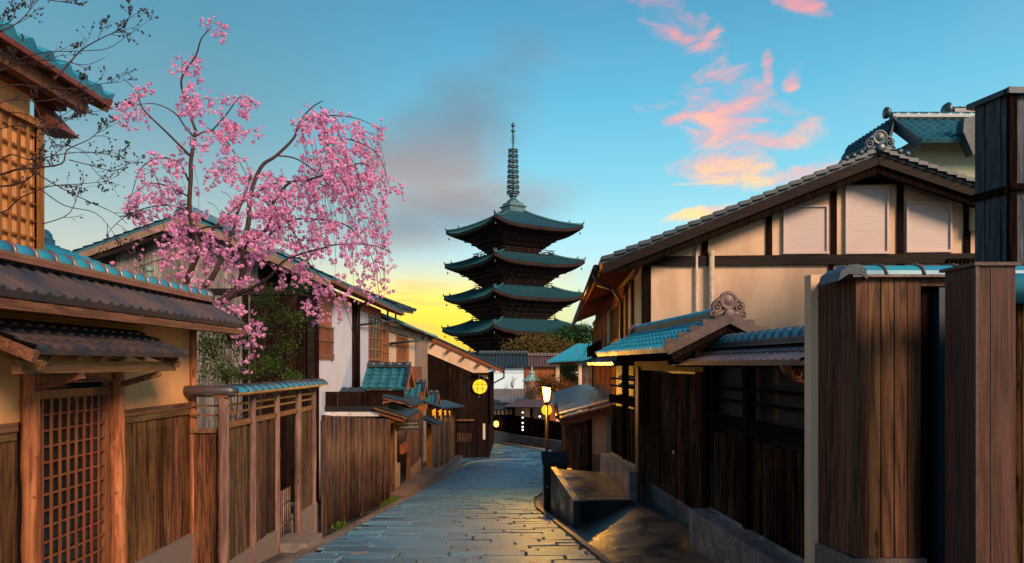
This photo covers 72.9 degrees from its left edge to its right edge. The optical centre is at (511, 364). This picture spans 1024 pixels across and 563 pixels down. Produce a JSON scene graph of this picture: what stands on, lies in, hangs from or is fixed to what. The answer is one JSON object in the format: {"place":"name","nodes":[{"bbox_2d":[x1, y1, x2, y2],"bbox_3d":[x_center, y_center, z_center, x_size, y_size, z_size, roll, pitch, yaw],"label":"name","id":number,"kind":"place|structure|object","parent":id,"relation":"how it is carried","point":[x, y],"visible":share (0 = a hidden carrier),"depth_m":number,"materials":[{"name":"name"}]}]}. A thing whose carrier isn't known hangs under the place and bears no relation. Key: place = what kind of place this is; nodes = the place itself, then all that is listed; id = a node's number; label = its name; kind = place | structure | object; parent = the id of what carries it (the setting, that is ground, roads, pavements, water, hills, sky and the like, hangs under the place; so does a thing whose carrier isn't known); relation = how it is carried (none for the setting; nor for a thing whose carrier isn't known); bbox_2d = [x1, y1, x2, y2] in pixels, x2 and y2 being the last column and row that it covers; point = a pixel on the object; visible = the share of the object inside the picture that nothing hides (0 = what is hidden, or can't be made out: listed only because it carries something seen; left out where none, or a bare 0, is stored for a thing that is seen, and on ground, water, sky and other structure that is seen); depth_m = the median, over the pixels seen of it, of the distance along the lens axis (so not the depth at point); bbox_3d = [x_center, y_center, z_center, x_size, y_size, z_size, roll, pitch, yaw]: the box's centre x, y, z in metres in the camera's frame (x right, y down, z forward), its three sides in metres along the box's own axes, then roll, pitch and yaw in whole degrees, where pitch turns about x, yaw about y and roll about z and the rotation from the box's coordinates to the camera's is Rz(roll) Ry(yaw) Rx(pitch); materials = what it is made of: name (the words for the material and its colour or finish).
{"place":"outdoors","nodes":[
{"label":"outdoors","id":0,"kind":"place"},
{"bbox_2d":[280,381,585,562],"bbox_3d":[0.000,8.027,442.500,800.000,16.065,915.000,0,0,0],"label":"ground","id":1,"kind":"structure","parent":0,"point":[403,479],"depth_m":16.43,"materials":[{"name":"grey stone"}]},
{"bbox_2d":[0,20,114,266],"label":"lattice house","id":2,"kind":"structure","parent":1,"relation":"on","point":[22,220],"depth_m":6.35,"materials":[{"name":"orange paint"}]},
{"bbox_2d":[0,0,158,269],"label":"bare tree","id":3,"kind":"object","parent":1,"relation":"on","point":[67,143],"visible":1,"depth_m":4.41,"materials":[{"name":"brown plant"}]},
{"bbox_2d":[0,240,245,562],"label":"gatehouse","id":4,"kind":"object","parent":1,"relation":"on","point":[98,367],"visible":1,"depth_m":6.00,"materials":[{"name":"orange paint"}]},
{"bbox_2d":[40,387,109,562],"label":"lattice door","id":5,"kind":"structure","parent":4,"relation":"in","point":[75,422],"depth_m":5.89,"materials":[{"name":"brown wood"}]},
{"bbox_2d":[145,266,153,275],"bbox_3d":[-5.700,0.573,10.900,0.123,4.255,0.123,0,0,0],"label":"roof vent","id":6,"kind":"object","parent":4,"relation":"on","point":[149,270],"visible":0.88,"depth_m":10.87,"materials":[{"name":"green metal"}]},
{"bbox_2d":[71,203,403,503],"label":"weathered house","id":7,"kind":"structure","parent":1,"relation":"on","point":[335,357],"depth_m":17.49,"materials":[{"name":"brown wood"}]},
{"bbox_2d":[368,314,382,360],"bbox_3d":[-4.970,-0.950,25.250,0.060,1.600,2.500,0,0,0],"label":"window","id":8,"kind":"structure","parent":7,"relation":"in","point":[375,331],"depth_m":25.23,"materials":[{"name":"orange wood"}]},
{"bbox_2d":[197,331,311,419],"bbox_3d":[-4.477,1.094,11.893,2.241,3.533,1.269,0,0,-15],"label":"garden shrub","id":9,"kind":"object","parent":1,"relation":"on","point":[227,375],"visible":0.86,"depth_m":11.86,"materials":[{"name":"green plant"}]},
{"bbox_2d":[105,15,405,373],"bbox_3d":[-3.895,-1.470,10.509,4.822,8.198,2.585,0,0,0],"label":"cherry tree","id":10,"kind":"object","parent":1,"relation":"on","point":[272,216],"visible":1,"depth_m":10.24,"materials":[{"name":"pink plant"}]},
{"bbox_2d":[183,378,327,562],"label":"post fence","id":11,"kind":"object","parent":1,"relation":"on","point":[237,505],"visible":0.98,"depth_m":8.68,"materials":[{"name":"brown wood"}]},
{"bbox_2d":[201,278,322,415],"bbox_3d":[-4.580,0.667,12.465,2.418,4.520,1.389,0,0,0],"label":"garden tree","id":12,"kind":"object","parent":1,"relation":"on","point":[303,290],"visible":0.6,"depth_m":12.49,"materials":[{"name":"green plant"}]},
{"bbox_2d":[320,415,390,533],"bbox_3d":[-3.213,2.242,14.918,0.093,2.767,6.365,0,0,0],"label":"bamboo fence","id":13,"kind":"object","parent":1,"relation":"on","point":[355,466],"visible":0.92,"depth_m":13.78,"materials":[{"name":"brown wood"}]},
{"bbox_2d":[325,392,387,418],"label":"yard shed","id":14,"kind":"structure","parent":1,"relation":"on","point":[354,404],"depth_m":18.50,"materials":[{"name":"brown wood"}]},
{"bbox_2d":[339,362,425,491],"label":"roofed gate","id":15,"kind":"structure","parent":1,"relation":"on","point":[392,381],"depth_m":20.30,"materials":[{"name":"teal tile"}]},
{"bbox_2d":[395,419,420,430],"bbox_3d":[-3.103,1.800,20.608,0.840,0.320,0.042,0,0,-22],"label":"shop sign","id":16,"kind":"object","parent":15,"relation":"attached to","point":[408,425],"visible":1,"depth_m":20.61,"materials":[{"name":"white paint"}]},
{"bbox_2d":[352,285,437,472],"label":"house","id":17,"kind":"structure","parent":1,"relation":"on","point":[401,345],"depth_m":35.46,"materials":[{"name":"grey paint"}]},
{"bbox_2d":[398,335,406,361],"bbox_3d":[-5.570,-0.775,35.050,0.060,1.350,3.100,0,0,0],"label":"window","id":18,"kind":"structure","parent":17,"relation":"in","point":[402,348],"depth_m":35.33,"materials":[{"name":"orange wood"}]},
{"bbox_2d":[260,462,565,562],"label":"gutter","id":19,"kind":"object","parent":1,"relation":"on","point":[276,558],"visible":0.02,"depth_m":13.14,"materials":[{"name":"stone"}]},
{"bbox_2d":[280,533,321,552],"bbox_3d":[-3.140,2.633,10.150,0.520,0.224,0.800,0,0,0],"label":"doorstep stone","id":20,"kind":"object","parent":19,"relation":"on","point":[292,542],"visible":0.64,"depth_m":9.97,"materials":[{"name":"grey stone"}]},
{"bbox_2d":[331,495,399,530],"bbox_3d":[-3.051,3.186,15.303,0.218,0.849,6.620,0,0,0],"label":"moss","id":21,"kind":"object","parent":19,"relation":"on","point":[391,499],"visible":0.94,"depth_m":12.78,"materials":[{"name":"green plant"}]},
{"bbox_2d":[391,467,434,498],"bbox_3d":[-3.130,4.063,22.300,0.500,1.074,7.400,0,0,0],"label":"concrete step","id":22,"kind":"object","parent":19,"relation":"on","point":[422,478],"visible":0.43,"depth_m":21.93,"materials":[{"name":"grey concrete"}]},
{"bbox_2d":[411,392,422,476],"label":"plank pier","id":23,"kind":"structure","parent":22,"relation":"on","point":[416,451],"depth_m":24.29,"materials":[{"name":"brown wood"}]},
{"bbox_2d":[541,451,568,510],"bbox_3d":[0.980,2.668,15.928,0.600,1.263,0.755,0,0,0],"label":"utility cabinet","id":24,"kind":"object","parent":19,"relation":"on","point":[557,459],"visible":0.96,"depth_m":15.60,"materials":[{"name":"metal"}]},
{"bbox_2d":[587,356,637,502],"bbox_3d":[2.344,1.321,14.482,1.026,3.357,2.955,0,0,-5],"label":"roofed fence","id":25,"kind":"object","parent":19,"relation":"on","point":[617,465],"visible":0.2,"depth_m":14.24,"materials":[{"name":"brown wood"}]},
{"bbox_2d":[404,379,464,466],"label":"roofed gate","id":26,"kind":"structure","parent":1,"relation":"on","point":[431,398],"depth_m":28.30,"materials":[{"name":"teal tile"}]},
{"bbox_2d":[381,313,505,457],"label":"dark house","id":27,"kind":"structure","parent":1,"relation":"on","point":[450,366],"depth_m":46.98,"materials":[{"name":"brown wood"}]},
{"bbox_2d":[472,378,487,394],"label":"lantern","id":28,"kind":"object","parent":27,"relation":"in","point":[479,386],"depth_m":46.84,"materials":[{"name":"yellow paper"}]},
{"bbox_2d":[483,423,484,439],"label":"name board","id":29,"kind":"object","parent":27,"relation":"attached to","point":[483,431],"visible":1,"depth_m":46.90,"materials":[{"name":"white wood"}]},
{"bbox_2d":[432,407,454,472],"bbox_3d":[-3.390,4.135,34.600,0.220,4.471,12.000,0,0,0],"label":"plank fence","id":30,"kind":"object","parent":1,"relation":"on","point":[443,442],"visible":0.72,"depth_m":34.15,"materials":[{"name":"brown wood"}]},
{"bbox_2d":[275,465,613,562],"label":"kerb","id":31,"kind":"structure","parent":1,"relation":"on","point":[578,539],"depth_m":11.40,"materials":[{"name":"grey stone"}]},
{"bbox_2d":[435,455,462,479],"bbox_3d":[-3.090,5.350,33.750,0.420,1.780,13.500,0,0,0],"label":"concrete step","id":32,"kind":"object","parent":1,"relation":"on","point":[454,463],"visible":0.36,"depth_m":34.02,"materials":[{"name":"grey concrete"}]},
{"bbox_2d":[469,397,499,432],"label":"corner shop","id":33,"kind":"structure","parent":1,"relation":"on","point":[496,400],"depth_m":66.00,"materials":[{"name":"brown wood"}]},
{"bbox_2d":[478,350,527,396],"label":"white house","id":34,"kind":"structure","parent":1,"relation":"on","point":[509,358],"depth_m":80.00,"materials":[{"name":"paint"}]},
{"bbox_2d":[494,397,527,409],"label":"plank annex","id":35,"kind":"object","parent":1,"relation":"on","point":[507,399],"visible":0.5,"depth_m":69.75,"materials":[{"name":"grey wood"}]},
{"bbox_2d":[441,123,588,380],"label":"pagoda","id":36,"kind":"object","parent":1,"relation":"on","point":[513,272],"visible":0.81,"depth_m":100.18,"materials":[{"name":"tile"}]},
{"bbox_2d":[469,399,560,450],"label":"street wall","id":37,"kind":"structure","parent":1,"relation":"on","point":[509,428],"depth_m":56.74,"materials":[{"name":"brown wood"}]},
{"bbox_2d":[523,367,539,399],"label":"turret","id":38,"kind":"object","parent":1,"relation":"on","point":[530,394],"visible":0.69,"depth_m":59.93,"materials":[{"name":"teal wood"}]},
{"bbox_2d":[525,353,559,421],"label":"plank house","id":39,"kind":"structure","parent":1,"relation":"on","point":[537,362],"depth_m":84.00,"materials":[{"name":"orange wood"}]},
{"bbox_2d":[500,332,585,353],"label":"bushy tree","id":40,"kind":"object","parent":1,"relation":"on","point":[538,344],"visible":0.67,"depth_m":88.14,"materials":[{"name":"green plant"}]},
{"bbox_2d":[541,384,551,450],"bbox_3d":[0.980,2.168,19.600,0.320,3.256,0.320,0,0,0],"label":"street lamp","id":41,"kind":"object","parent":1,"relation":"on","point":[546,409],"visible":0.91,"depth_m":19.56,"materials":[{"name":"metal"}]},
{"bbox_2d":[527,369,575,398],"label":"rusty shrub","id":42,"kind":"object","parent":1,"relation":"on","point":[557,384],"visible":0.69,"depth_m":57.70,"materials":[{"name":"red plant"}]},
{"bbox_2d":[551,364,577,386],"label":"round shrub","id":43,"kind":"object","parent":1,"relation":"on","point":[568,371],"visible":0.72,"depth_m":65.25,"materials":[{"name":"green plant"}]},
{"bbox_2d":[538,321,592,345],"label":"pine tree","id":44,"kind":"object","parent":1,"relation":"on","point":[570,332],"visible":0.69,"depth_m":90.90,"materials":[{"name":"green plant"}]},
{"bbox_2d":[547,342,591,421],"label":"house","id":45,"kind":"structure","parent":1,"relation":"on","point":[575,353],"depth_m":61.49,"materials":[{"name":"blue tile"}]},
{"bbox_2d":[552,383,615,471],"bbox_3d":[2.391,3.095,26.395,1.795,4.370,15.329,0,0,2],"label":"lean to","id":46,"kind":"object","parent":1,"relation":"on","point":[585,438],"visible":0.57,"depth_m":19.50,"materials":[{"name":"brown wood"}]},
{"bbox_2d":[551,467,634,528],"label":"concrete platform","id":47,"kind":"structure","parent":1,"relation":"on","point":[579,498],"depth_m":13.20,"materials":[{"name":"grey concrete"}]},
{"bbox_2d":[595,291,766,525],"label":"tiled gate","id":48,"kind":"structure","parent":1,"relation":"on","point":[668,431],"depth_m":11.22,"materials":[{"name":"teal wood"}]},
{"bbox_2d":[651,372,676,497],"bbox_3d":[2.658,1.170,12.146,0.032,2.060,1.490,0,0,-5],"label":"door leaf","id":49,"kind":"structure","parent":48,"relation":"in","point":[663,385],"depth_m":12.05,"materials":[{"name":"brown wood"}]},
{"bbox_2d":[650,483,690,525],"bbox_3d":[2.719,2.500,11.399,0.060,0.600,3.050,0,0,-5],"label":"door base","id":50,"kind":"structure","parent":48,"relation":"in","point":[673,505],"depth_m":11.67,"materials":[{"name":"grey stone"}]},
{"bbox_2d":[677,373,694,507],"bbox_3d":[2.777,1.170,10.651,0.032,2.060,1.450,0,0,-5],"label":"door leaf","id":51,"kind":"structure","parent":48,"relation":"in","point":[685,382],"depth_m":10.89,"materials":[{"name":"brown wood"}]},
{"bbox_2d":[675,326,804,562],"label":"roofed fence","id":52,"kind":"object","parent":1,"relation":"on","point":[753,446],"visible":0.69,"depth_m":8.03,"materials":[{"name":"brown wood"}]},
{"bbox_2d":[572,129,974,394],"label":"gable house","id":53,"kind":"structure","parent":1,"relation":"on","point":[878,197],"depth_m":13.23,"materials":[{"name":"beige paint"}]},
{"bbox_2d":[593,324,595,343],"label":"window","id":54,"kind":"structure","parent":53,"relation":"in","point":[594,327],"depth_m":29.87,"materials":[{"name":"orange wood"}]},
{"bbox_2d":[596,320,599,341],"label":"window","id":55,"kind":"structure","parent":53,"relation":"in","point":[598,323],"depth_m":26.90,"materials":[{"name":"orange wood"}]},
{"bbox_2d":[600,315,604,347],"bbox_3d":[3.210,-1.150,24.431,0.060,1.060,2.100,0,0,4],"label":"window","id":56,"kind":"structure","parent":53,"relation":"in","point":[602,321],"depth_m":24.76,"materials":[{"name":"orange wood"}]},
{"bbox_2d":[593,366,615,394],"bbox_3d":[3.247,0.475,24.940,0.050,0.950,10.920,0,0,4],"label":"lit window","id":57,"kind":"structure","parent":53,"relation":"in","point":[612,390],"depth_m":22.83,"materials":[{"name":"orange wood"}]},
{"bbox_2d":[610,301,618,343],"bbox_3d":[2.908,-1.150,19.641,0.060,1.060,2.900,0,0,4],"label":"window","id":58,"kind":"structure","parent":53,"relation":"in","point":[614,311],"depth_m":19.70,"materials":[{"name":"orange wood"}]},
{"bbox_2d":[782,205,829,254],"bbox_3d":[5.616,-2.581,13.262,0.859,0.931,0.088,0,0,4],"label":"shuttered window","id":59,"kind":"structure","parent":53,"relation":"in","point":[805,228],"depth_m":13.27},
{"bbox_2d":[844,186,889,253],"bbox_3d":[6.752,-2.745,13.190,0.821,1.283,0.088,0,0,4],"label":"shuttered window","id":60,"kind":"structure","parent":53,"relation":"in","point":[866,208],"depth_m":13.20,"materials":[{"name":"white wood"}]},
{"bbox_2d":[905,201,953,252],"bbox_3d":[7.890,-2.603,13.118,0.851,0.962,0.088,0,0,4],"label":"shuttered window","id":61,"kind":"structure","parent":53,"relation":"in","point":[928,224],"depth_m":13.12,"materials":[{"name":"white wood"}]},
{"bbox_2d":[805,275,821,562],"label":"wall end","id":62,"kind":"structure","parent":1,"relation":"on","point":[811,410],"depth_m":5.43,"materials":[{"name":"beige paint"}]},
{"bbox_2d":[838,102,974,176],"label":"house","id":63,"kind":"structure","parent":1,"relation":"on","point":[944,137],"depth_m":19.00,"materials":[{"name":"teal tile"}]},
{"bbox_2d":[815,263,1023,562],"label":"plank wall","id":64,"kind":"structure","parent":1,"relation":"on","point":[881,413],"depth_m":5.01,"materials":[{"name":"brown wood"}]},
{"bbox_2d":[939,262,1020,562],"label":"box post","id":65,"kind":"object","parent":1,"relation":"on","point":[979,412],"visible":1,"depth_m":4.20,"materials":[{"name":"brown wood"}]},
{"bbox_2d":[1015,273,1023,562],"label":"plank wall","id":66,"kind":"structure","parent":1,"relation":"on","point":[1019,417],"depth_m":4.60,"materials":[{"name":"brown wood"}]},
{"bbox_2d":[292,442,600,562],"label":"street","id":67,"kind":"structure","parent":0,"point":[388,535],"depth_m":12.34,"materials":[{"name":"grey stone"}]},
{"bbox_2d":[463,441,544,464],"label":"kerb","id":68,"kind":"structure","parent":67,"relation":"on","point":[543,449],"depth_m":53.34,"materials":[{"name":"grey stone"}]},
{"bbox_2d":[0,0,1023,374],"label":"sky","id":69,"kind":"structure","parent":0,"point":[635,121],"materials":[{"name":"blue"}]},
{"bbox_2d":[567,500,715,562],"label":"driveway apron","id":70,"kind":"object","parent":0,"point":[648,531],"visible":0.77,"depth_m":10.46,"materials":[{"name":"concrete"}]},
{"bbox_2d":[966,86,1023,263],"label":"plank tower","id":71,"kind":"structure","parent":0,"point":[997,197],"depth_m":9.10,"materials":[{"name":"black wood"}]}
]}

